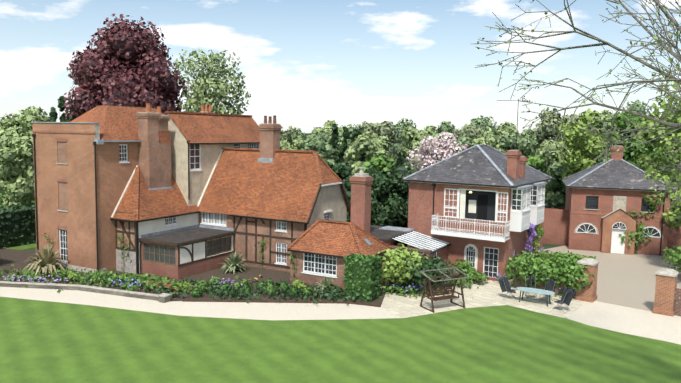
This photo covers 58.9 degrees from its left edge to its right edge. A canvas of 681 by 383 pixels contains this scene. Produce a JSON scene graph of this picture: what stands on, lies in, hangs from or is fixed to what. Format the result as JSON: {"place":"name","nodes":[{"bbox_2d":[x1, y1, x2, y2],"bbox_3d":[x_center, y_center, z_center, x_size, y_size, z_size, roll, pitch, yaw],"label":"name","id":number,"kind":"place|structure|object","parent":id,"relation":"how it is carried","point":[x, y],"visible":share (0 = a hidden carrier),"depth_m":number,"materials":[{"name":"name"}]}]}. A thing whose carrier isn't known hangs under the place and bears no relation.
{"place":"outdoors","nodes":[
{"label":"outdoors","id":0,"kind":"place"},
{"bbox_2d":[0,133,680,382],"bbox_3d":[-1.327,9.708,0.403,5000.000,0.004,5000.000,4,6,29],"label":"ground","id":1,"kind":"structure","parent":0,"point":[48,342],"depth_m":27.12,"materials":[{"name":"green plant"}]},
{"bbox_2d":[0,143,34,208],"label":"tree","id":2,"kind":"object","parent":1,"relation":"on","point":[17,174],"visible":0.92,"depth_m":53.65,"materials":[{"name":"green plant"}]},
{"bbox_2d":[0,205,35,248],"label":"tall hedge","id":3,"kind":"object","parent":1,"relation":"on","point":[18,226],"visible":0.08,"depth_m":49.05,"materials":[{"name":"green plant"}]},
{"bbox_2d":[0,113,38,177],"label":"willow tree","id":4,"kind":"object","parent":1,"relation":"on","point":[10,129],"visible":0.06,"depth_m":64.77,"materials":[{"name":"green plant"}]},
{"bbox_2d":[9,106,51,150],"bbox_3d":[-30.835,-2.865,63.053,6.855,12.101,7.072,4,6,29],"label":"willow tree","id":5,"kind":"object","parent":1,"relation":"on","point":[27,114],"visible":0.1,"depth_m":61.32,"materials":[{"name":"green plant"}]},
{"bbox_2d":[48,107,57,121],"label":"conifer tree","id":6,"kind":"object","parent":1,"relation":"on","point":[53,115],"visible":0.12,"depth_m":85.27,"materials":[{"name":"green plant"}]},
{"bbox_2d":[57,96,65,121],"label":"conifer tree","id":7,"kind":"object","parent":1,"relation":"on","point":[61,102],"visible":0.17,"depth_m":85.12,"materials":[{"name":"green plant"}]},
{"bbox_2d":[63,13,186,121],"bbox_3d":[-23.745,-8.338,67.193,12.798,22.422,13.588,4,6,29],"label":"copper beech tree","id":8,"kind":"object","parent":1,"relation":"on","point":[123,63],"visible":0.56,"depth_m":64.02,"materials":[{"name":"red plant"}]},
{"bbox_2d":[169,48,250,114],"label":"tree","id":9,"kind":"object","parent":1,"relation":"on","point":[220,87],"visible":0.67,"depth_m":75.65,"materials":[{"name":"green plant"}]},
{"bbox_2d":[110,104,350,278],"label":"house","id":10,"kind":"structure","parent":1,"relation":"on","point":[242,184],"depth_m":43.18,"materials":[{"name":"orange tile"}]},
{"bbox_2d":[280,126,300,146],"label":"tree","id":11,"kind":"object","parent":1,"relation":"on","point":[287,135],"visible":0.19,"depth_m":134.88,"materials":[{"name":"green plant"}]},
{"bbox_2d":[280,138,303,149],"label":"tree","id":12,"kind":"object","parent":1,"relation":"on","point":[296,144],"visible":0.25,"depth_m":94.58,"materials":[{"name":"green plant"}]},
{"bbox_2d":[291,130,327,146],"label":"tree","id":13,"kind":"object","parent":1,"relation":"on","point":[322,136],"visible":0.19,"depth_m":130.90,"materials":[{"name":"green plant"}]},
{"bbox_2d":[300,138,336,167],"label":"tree","id":14,"kind":"object","parent":1,"relation":"on","point":[323,150],"visible":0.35,"depth_m":83.31,"materials":[{"name":"green plant"}]},
{"bbox_2d":[312,120,348,163],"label":"tree","id":15,"kind":"object","parent":1,"relation":"on","point":[327,127],"visible":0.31,"depth_m":141.26,"materials":[{"name":"green plant"}]},
{"bbox_2d":[328,123,339,162],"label":"conifer tree","id":16,"kind":"object","parent":1,"relation":"on","point":[334,137],"visible":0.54,"depth_m":110.86,"materials":[{"name":"green plant"}]},
{"bbox_2d":[323,159,351,196],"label":"tree","id":17,"kind":"object","parent":1,"relation":"on","point":[342,171],"visible":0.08,"depth_m":70.69,"materials":[{"name":"green plant"}]},
{"bbox_2d":[0,245,680,344],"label":"paved path","id":18,"kind":"structure","parent":1,"relation":"on","point":[623,302],"depth_m":34.75,"materials":[{"name":"beige concrete"}]},
{"bbox_2d":[20,268,36,276],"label":"shrub","id":19,"kind":"object","parent":18,"relation":"on","point":[26,270],"visible":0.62,"depth_m":38.94,"materials":[{"name":"green plant"}]},
{"bbox_2d":[2,274,68,286],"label":"flowers","id":20,"kind":"object","parent":18,"relation":"on","point":[53,280],"visible":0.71,"depth_m":37.33,"materials":[{"name":"purple plant"}]},
{"bbox_2d":[18,242,69,278],"bbox_3d":[-19.407,4.656,40.205,3.970,2.794,4.048,4,6,29],"label":"phormium","id":21,"kind":"object","parent":18,"relation":"on","point":[47,261],"visible":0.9,"depth_m":39.90,"materials":[{"name":"beige plant"}]},
{"bbox_2d":[0,281,170,302],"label":"stone retaining wall","id":22,"kind":"structure","parent":18,"relation":"on","point":[163,298],"depth_m":35.81,"materials":[{"name":"beige stone"}]},
{"bbox_2d":[31,106,164,272],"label":"georgian house block","id":23,"kind":"structure","parent":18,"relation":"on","point":[85,164],"depth_m":40.87,"materials":[{"name":"brick"}]},
{"bbox_2d":[136,103,172,190],"bbox_3d":[-13.266,-2.247,43.066,1.190,7.988,2.250,4,6,29],"label":"chimney stack","id":24,"kind":"object","parent":23,"relation":"attached to","point":[154,154],"visible":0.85,"depth_m":42.37,"materials":[{"name":"brick"}]},
{"bbox_2d":[0,264,206,294],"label":"bed plants","id":25,"kind":"object","parent":18,"relation":"on","point":[96,274],"visible":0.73,"depth_m":37.76,"materials":[{"name":"green plant"}]},
{"bbox_2d":[117,234,129,272],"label":"climbing plant","id":26,"kind":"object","parent":18,"relation":"on","point":[118,238],"depth_m":40.62,"materials":[{"name":"green plant"}]},
{"bbox_2d":[117,274,133,284],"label":"shrub","id":27,"kind":"object","parent":18,"relation":"on","point":[127,278],"visible":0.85,"depth_m":37.27,"materials":[{"name":"green plant"}]},
{"bbox_2d":[109,278,147,290],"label":"flowers","id":28,"kind":"object","parent":18,"relation":"on","point":[122,283],"visible":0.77,"depth_m":36.39,"materials":[{"name":"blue plant"}]},
{"bbox_2d":[149,281,186,296],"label":"red flowers","id":29,"kind":"object","parent":18,"relation":"on","point":[171,293],"visible":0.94,"depth_m":35.21,"materials":[{"name":"green plant"}]},
{"bbox_2d":[176,281,189,288],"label":"shrub","id":30,"kind":"object","parent":18,"relation":"on","point":[185,283],"visible":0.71,"depth_m":36.35,"materials":[{"name":"green plant"}]},
{"bbox_2d":[191,288,202,297],"bbox_3d":[-8.345,5.874,35.019,0.637,0.582,0.629,4,6,29],"label":"box ball","id":31,"kind":"object","parent":18,"relation":"on","point":[196,293],"visible":0.98,"depth_m":34.88,"materials":[{"name":"green plant"}]},
{"bbox_2d":[196,280,208,292],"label":"shrub","id":32,"kind":"object","parent":18,"relation":"on","point":[202,285],"visible":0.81,"depth_m":36.07,"materials":[{"name":"green plant"}]},
{"bbox_2d":[220,281,231,293],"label":"shrub","id":33,"kind":"object","parent":18,"relation":"on","point":[226,286],"visible":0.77,"depth_m":35.87,"materials":[{"name":"green plant"}]},
{"bbox_2d":[210,276,242,287],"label":"purple flowers","id":34,"kind":"object","parent":18,"relation":"on","point":[221,283],"visible":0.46,"depth_m":36.85,"materials":[{"name":"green plant"}]},
{"bbox_2d":[218,249,247,273],"bbox_3d":[-7.402,4.767,41.691,2.275,1.661,2.584,4,6,29],"label":"yucca","id":35,"kind":"object","parent":18,"relation":"on","point":[234,263],"visible":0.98,"depth_m":41.40,"materials":[{"name":"green plant"}]},
{"bbox_2d":[241,284,253,294],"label":"shrub","id":36,"kind":"object","parent":18,"relation":"on","point":[246,288],"visible":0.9,"depth_m":35.70,"materials":[{"name":"green plant"}]},
{"bbox_2d":[254,238,267,267],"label":"climbing plant","id":37,"kind":"object","parent":18,"relation":"on","point":[262,244],"visible":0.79,"depth_m":42.40,"materials":[{"name":"green plant"}]},
{"bbox_2d":[179,276,364,305],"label":"bed plants","id":38,"kind":"object","parent":18,"relation":"on","point":[324,294],"visible":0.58,"depth_m":35.39,"materials":[{"name":"green plant"}]},
{"bbox_2d":[266,284,278,295],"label":"shrub","id":39,"kind":"object","parent":18,"relation":"on","point":[270,288],"visible":0.88,"depth_m":35.58,"materials":[{"name":"green plant"}]},
{"bbox_2d":[182,299,380,306],"bbox_3d":[-3.342,6.273,34.209,11.222,0.120,0.613,1,6,2],"label":"bed edging","id":40,"kind":"object","parent":18,"relation":"on","point":[269,301],"visible":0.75,"depth_m":34.21,"materials":[{"name":"brown stone"}]},
{"bbox_2d":[289,253,296,280],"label":"climbing plant","id":41,"kind":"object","parent":18,"relation":"on","point":[291,258],"depth_m":38.84,"materials":[{"name":"green plant"}]},
{"bbox_2d":[292,279,305,288],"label":"shrub","id":42,"kind":"object","parent":18,"relation":"on","point":[297,283],"visible":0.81,"depth_m":36.66,"materials":[{"name":"green plant"}]},
{"bbox_2d":[302,287,312,296],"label":"shrub","id":43,"kind":"object","parent":18,"relation":"on","point":[309,290],"visible":0.81,"depth_m":35.53,"materials":[{"name":"green plant"}]},
{"bbox_2d":[315,276,338,292],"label":"shrub","id":44,"kind":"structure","parent":18,"relation":"on","point":[326,283],"depth_m":36.37,"materials":[{"name":"green plant"}]},
{"bbox_2d":[324,285,342,293],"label":"shrub","id":45,"kind":"object","parent":18,"relation":"on","point":[333,288],"visible":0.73,"depth_m":36.01,"materials":[{"name":"green plant"}]},
{"bbox_2d":[287,219,392,289],"bbox_3d":[-0.008,3.909,39.253,5.702,3.950,4.266,4,6,29],"label":"single storey wing","id":46,"kind":"object","parent":18,"relation":"on","point":[319,249],"visible":0.69,"depth_m":38.30,"materials":[{"name":"brick"}]},
{"bbox_2d":[349,167,372,233],"bbox_3d":[1.369,2.025,41.217,1.250,7.360,1.150,4,6,29],"label":"chimney","id":47,"kind":"object","parent":46,"relation":"on","point":[361,181],"visible":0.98,"depth_m":40.70,"materials":[{"name":"red brick"}]},
{"bbox_2d":[343,253,382,302],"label":"clipped hedge","id":48,"kind":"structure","parent":18,"relation":"on","point":[362,276],"depth_m":35.02,"materials":[{"name":"green plant"}]},
{"bbox_2d":[373,243,429,288],"bbox_3d":[3.816,4.735,37.109,3.433,2.893,3.513,4,6,29],"label":"bright green shrub","id":49,"kind":"object","parent":18,"relation":"on","point":[392,269],"visible":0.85,"depth_m":36.49,"materials":[{"name":"green plant"}]},
{"bbox_2d":[370,225,450,277],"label":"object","id":50,"kind":"structure","parent":18,"relation":"on","point":[427,245],"depth_m":41.24,"materials":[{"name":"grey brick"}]},
{"bbox_2d":[392,283,447,297],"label":"flowers","id":51,"kind":"object","parent":18,"relation":"on","point":[406,289],"depth_m":36.22,"materials":[{"name":"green plant"}]},
{"bbox_2d":[401,254,455,291],"bbox_3d":[5.364,5.119,36.813,3.183,2.578,3.068,4,6,29],"label":"dark evergreen shrub","id":52,"kind":"object","parent":18,"relation":"on","point":[438,263],"visible":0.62,"depth_m":36.19,"materials":[{"name":"green plant"}]},
{"bbox_2d":[381,273,494,297],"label":"shrubs","id":53,"kind":"object","parent":18,"relation":"on","point":[389,287],"depth_m":36.94,"materials":[{"name":"green plant"}]},
{"bbox_2d":[420,267,469,312],"bbox_3d":[5.771,5.492,33.747,2.450,2.068,1.450,-2,6,-27],"label":"garden swing seat","id":54,"kind":"object","parent":18,"relation":"on","point":[439,298],"visible":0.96,"depth_m":33.86,"materials":[{"name":"stained wood"},{"name":"grey fabric"},{"name":"black cast iron"}]},
{"bbox_2d":[452,259,473,276],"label":"shrub","id":55,"kind":"object","parent":18,"relation":"on","point":[462,266],"visible":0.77,"depth_m":39.95,"materials":[{"name":"green plant"}]},
{"bbox_2d":[460,267,487,282],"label":"shrub","id":56,"kind":"object","parent":18,"relation":"on","point":[472,273],"visible":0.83,"depth_m":39.15,"materials":[{"name":"green plant"}]},
{"bbox_2d":[498,277,516,299],"bbox_3d":[9.926,5.741,35.905,1.095,1.285,0.589,2,6,8],"label":"garden chair","id":57,"kind":"object","parent":18,"relation":"on","point":[504,284],"visible":0.94,"depth_m":35.88,"materials":[{"name":"grey"}]},
{"bbox_2d":[505,251,540,286],"bbox_3d":[11.656,4.971,38.274,2.495,2.465,2.768,-3,7,-33],"label":"bush","id":58,"kind":"object","parent":18,"relation":"on","point":[510,273],"visible":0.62,"depth_m":37.90,"materials":[{"name":"green plant"}]},
{"bbox_2d":[525,276,536,299],"bbox_3d":[11.465,5.727,36.315,0.589,1.285,1.095,2,6,7],"label":"garden chair","id":59,"kind":"object","parent":18,"relation":"on","point":[530,280],"visible":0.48,"depth_m":36.41,"materials":[{"name":"grey"}]},
{"bbox_2d":[524,223,544,257],"bbox_3d":[13.986,3.966,43.721,0.880,3.684,2.980,6,7,40],"label":"wisteria","id":60,"kind":"object","parent":18,"relation":"on","point":[539,230],"depth_m":43.78,"materials":[{"name":"purple plant"}]},
{"bbox_2d":[494,273,576,296],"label":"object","id":61,"kind":"object","parent":18,"relation":"on","point":[555,295],"depth_m":36.70,"materials":[{"name":"green plant"}]},
{"bbox_2d":[516,287,554,306],"bbox_3d":[11.297,6.117,35.038,2.200,0.743,1.000,4,7,31],"label":"patio table","id":62,"kind":"object","parent":18,"relation":"on","point":[536,291],"visible":1,"depth_m":34.95,"materials":[{"name":"glass"}]},
{"bbox_2d":[521,255,560,287],"bbox_3d":[12.482,5.121,37.550,2.815,2.336,2.426,4,6,29],"label":"bush","id":63,"kind":"object","parent":18,"relation":"on","point":[542,277],"visible":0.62,"depth_m":36.91,"materials":[{"name":"green plant"}]},
{"bbox_2d":[538,279,555,302],"bbox_3d":[12.263,5.807,35.652,1.095,1.285,0.589,-3,7,-34],"label":"garden chair","id":64,"kind":"object","parent":18,"relation":"on","point":[550,283],"visible":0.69,"depth_m":35.66,"materials":[{"name":"grey"}]},
{"bbox_2d":[539,251,577,287],"bbox_3d":[13.602,4.973,36.906,2.640,2.791,2.407,4,6,29],"label":"bush","id":65,"kind":"object","parent":18,"relation":"on","point":[555,266],"visible":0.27,"depth_m":36.38,"materials":[{"name":"green plant"}]},
{"bbox_2d":[531,250,595,260],"bbox_3d":[16.169,5.122,43.903,4.396,1.334,1.218,4,7,31],"label":"coping","id":66,"kind":"object","parent":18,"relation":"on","point":[540,255],"visible":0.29,"depth_m":43.94,"materials":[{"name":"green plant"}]},
{"bbox_2d":[553,288,573,312],"bbox_3d":[12.466,6.018,33.555,0.589,1.285,1.095,-3,7,-38],"label":"garden chair","id":67,"kind":"object","parent":18,"relation":"on","point":[566,297],"visible":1,"depth_m":33.43,"materials":[{"name":"grey"}]},
{"bbox_2d":[555,252,594,291],"bbox_3d":[14.214,5.082,36.367,2.217,2.697,2.567,-3,7,-36],"label":"bush","id":68,"kind":"object","parent":18,"relation":"on","point":[572,259],"visible":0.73,"depth_m":35.66,"materials":[{"name":"green plant"}]},
{"bbox_2d":[575,258,599,302],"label":"gate pier","id":69,"kind":"structure","parent":18,"relation":"on","point":[586,294],"depth_m":35.59,"materials":[{"name":"brick"}]},
{"bbox_2d":[513,260,680,315],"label":"garden wall","id":70,"kind":"structure","parent":18,"relation":"on","point":[677,304],"depth_m":36.68,"materials":[{"name":"brick"}]},
{"bbox_2d":[619,222,652,248],"bbox_3d":[24.671,3.723,50.994,3.474,2.904,3.285,4,6,29],"label":"climbing plant","id":71,"kind":"object","parent":18,"relation":"on","point":[632,234],"depth_m":49.81,"materials":[{"name":"green plant"}]},
{"bbox_2d":[652,268,678,316],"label":"gate pier","id":72,"kind":"structure","parent":18,"relation":"on","point":[666,284],"depth_m":33.12,"materials":[{"name":"brick"}]},
{"bbox_2d":[339,127,349,184],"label":"conifer tree","id":73,"kind":"object","parent":1,"relation":"on","point":[343,145],"visible":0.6,"depth_m":110.83,"materials":[{"name":"green plant"}]},
{"bbox_2d":[331,124,357,165],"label":"tree","id":74,"kind":"object","parent":1,"relation":"on","point":[338,141],"visible":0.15,"depth_m":137.76,"materials":[{"name":"green plant"}]},
{"bbox_2d":[344,175,350,221],"bbox_3d":[1.304,1.462,55.759,2.989,6.054,2.538,4,6,29],"label":"yew tree","id":75,"kind":"object","parent":1,"relation":"on","point":[347,184],"visible":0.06,"depth_m":55.10,"materials":[{"name":"green plant"}]},
{"bbox_2d":[352,128,362,146],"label":"conifer tree","id":76,"kind":"object","parent":1,"relation":"on","point":[356,133],"visible":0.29,"depth_m":110.57,"materials":[{"name":"green plant"}]},
{"bbox_2d":[343,131,390,175],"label":"tree","id":77,"kind":"object","parent":1,"relation":"on","point":[368,148],"visible":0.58,"depth_m":84.98,"materials":[{"name":"green plant"}]},
{"bbox_2d":[346,121,397,161],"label":"tree","id":78,"kind":"object","parent":1,"relation":"on","point":[384,129],"visible":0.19,"depth_m":123.91,"materials":[{"name":"green plant"}]},
{"bbox_2d":[357,153,398,176],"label":"tree","id":79,"kind":"object","parent":1,"relation":"on","point":[382,164],"visible":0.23,"depth_m":65.37,"materials":[{"name":"green plant"}]},
{"bbox_2d":[364,166,406,226],"bbox_3d":[3.163,1.493,49.574,4.098,7.295,4.185,-1,6,-18],"label":"yew tree","id":80,"kind":"object","parent":1,"relation":"on","point":[387,208],"visible":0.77,"depth_m":48.29,"materials":[{"name":"green plant"}]},
{"bbox_2d":[380,117,415,167],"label":"tree","id":81,"kind":"object","parent":1,"relation":"on","point":[397,149],"visible":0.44,"depth_m":143.72,"materials":[{"name":"green plant"}]},
{"bbox_2d":[392,174,408,227],"bbox_3d":[5.335,1.650,52.265,3.537,6.495,2.813,-2,6,-29],"label":"yew tree","id":82,"kind":"object","parent":1,"relation":"on","point":[404,193],"visible":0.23,"depth_m":51.46,"materials":[{"name":"green plant"}]},
{"bbox_2d":[400,125,438,160],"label":"tree","id":83,"kind":"object","parent":1,"relation":"on","point":[413,137],"visible":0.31,"depth_m":117.07,"materials":[{"name":"green plant"}]},
{"bbox_2d":[405,157,443,174],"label":"tree","id":84,"kind":"object","parent":1,"relation":"on","point":[409,167],"visible":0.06,"depth_m":76.08,"materials":[{"name":"green plant"}]},
{"bbox_2d":[406,131,468,172],"bbox_3d":[9.968,-1.012,60.877,6.516,10.302,5.644,4,6,29],"label":"blossom tree","id":85,"kind":"object","parent":1,"relation":"on","point":[432,155],"visible":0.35,"depth_m":59.73,"materials":[{"name":"pink plant"}]},
{"bbox_2d":[437,121,458,135],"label":"tree","id":86,"kind":"object","parent":1,"relation":"on","point":[445,126],"visible":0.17,"depth_m":115.99,"materials":[{"name":"green plant"}]},
{"bbox_2d":[430,131,473,153],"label":"tree","id":87,"kind":"object","parent":1,"relation":"on","point":[461,140],"visible":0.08,"depth_m":83.95,"materials":[{"name":"green plant"}]},
{"bbox_2d":[454,124,483,140],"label":"tree","id":88,"kind":"object","parent":1,"relation":"on","point":[472,132],"visible":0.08,"depth_m":114.67,"materials":[{"name":"green plant"}]},
{"bbox_2d":[401,99,551,280],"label":"house","id":89,"kind":"structure","parent":1,"relation":"on","point":[480,207],"depth_m":41.65,"materials":[{"name":"red brick"}]},
{"bbox_2d":[461,115,500,132],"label":"tree","id":90,"kind":"object","parent":1,"relation":"on","point":[485,124],"visible":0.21,"depth_m":131.32,"materials":[{"name":"green plant"}]},
{"bbox_2d":[471,135,503,152],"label":"tree","id":91,"kind":"object","parent":1,"relation":"on","point":[489,140],"visible":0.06,"depth_m":83.53,"materials":[{"name":"green plant"}]},
{"bbox_2d":[481,121,522,147],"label":"tree","id":92,"kind":"object","parent":1,"relation":"on","point":[506,127],"visible":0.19,"depth_m":112.93,"materials":[{"name":"green plant"}]},
{"bbox_2d":[496,132,538,157],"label":"tree","id":93,"kind":"object","parent":1,"relation":"on","point":[526,145],"visible":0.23,"depth_m":82.40,"materials":[{"name":"green plant"}]},
{"bbox_2d":[516,129,534,138],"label":"tree","id":94,"kind":"object","parent":1,"relation":"on","point":[531,134],"visible":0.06,"depth_m":112.43,"materials":[{"name":"green plant"}]},
{"bbox_2d":[526,154,547,193],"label":"tree","id":95,"kind":"object","parent":1,"relation":"on","point":[538,163],"visible":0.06,"depth_m":71.36,"materials":[{"name":"green plant"}]},
{"bbox_2d":[535,138,565,206],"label":"tree","id":96,"kind":"object","parent":1,"relation":"on","point":[555,147],"visible":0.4,"depth_m":79.39,"materials":[{"name":"green plant"}]},
{"bbox_2d":[532,107,580,154],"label":"tree","id":97,"kind":"object","parent":1,"relation":"on","point":[548,126],"visible":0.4,"depth_m":110.61,"materials":[{"name":"green plant"}]},
{"bbox_2d":[545,161,573,208],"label":"tree","id":98,"kind":"object","parent":1,"relation":"on","point":[557,195],"visible":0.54,"depth_m":75.79,"materials":[{"name":"green plant"}]},
{"bbox_2d":[475,0,680,211],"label":"bare ash tree","id":99,"kind":"object","parent":1,"relation":"on","point":[672,22],"visible":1,"depth_m":16.80,"materials":[{"name":"grey plant"}]},
{"bbox_2d":[558,108,608,188],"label":"tree","id":100,"kind":"object","parent":1,"relation":"on","point":[577,144],"visible":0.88,"depth_m":69.99,"materials":[{"name":"green plant"}]},
{"bbox_2d":[577,109,625,159],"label":"tree","id":101,"kind":"object","parent":1,"relation":"on","point":[606,115],"visible":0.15,"depth_m":116.17,"materials":[{"name":"green plant"}]},
{"bbox_2d":[542,145,680,255],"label":"coach house","id":102,"kind":"structure","parent":1,"relation":"on","point":[593,215],"depth_m":50.77,"materials":[{"name":"red brick"}]},
{"bbox_2d":[627,199,655,253],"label":"climbing plant","id":103,"kind":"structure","parent":102,"relation":"attached to","point":[632,215],"depth_m":49.89,"materials":[{"name":"green plant"}]},
{"bbox_2d":[613,100,651,134],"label":"tree","id":104,"kind":"object","parent":1,"relation":"on","point":[637,106],"visible":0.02,"depth_m":118.81,"materials":[{"name":"green plant"}]},
{"bbox_2d":[601,112,672,166],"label":"tree","id":105,"kind":"object","parent":1,"relation":"on","point":[631,154],"visible":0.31,"depth_m":68.97,"materials":[{"name":"green plant"}]},
{"bbox_2d":[630,81,680,180],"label":"tree","id":106,"kind":"object","parent":1,"relation":"on","point":[662,143],"visible":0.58,"depth_m":59.60,"materials":[{"name":"green plant"}]},
{"bbox_2d":[644,155,675,174],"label":"tree","id":107,"kind":"object","parent":1,"relation":"on","point":[660,165],"depth_m":65.31,"materials":[{"name":"green plant"}]},
{"bbox_2d":[641,169,680,229],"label":"tree","id":108,"kind":"object","parent":1,"relation":"on","point":[673,218],"visible":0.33,"depth_m":49.26,"materials":[{"name":"green plant"}]},
{"bbox_2d":[662,246,680,272],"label":"shrub","id":109,"kind":"object","parent":1,"relation":"on","point":[675,260],"visible":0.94,"depth_m":40.66,"materials":[{"name":"green plant"}]},
{"bbox_2d":[668,140,680,220],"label":"tree","id":110,"kind":"object","parent":1,"relation":"on","point":[674,194],"visible":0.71,"depth_m":42.50,"materials":[{"name":"green plant"}]},
{"bbox_2d":[0,0,680,137],"label":"sky","id":111,"kind":"structure","parent":0,"point":[307,64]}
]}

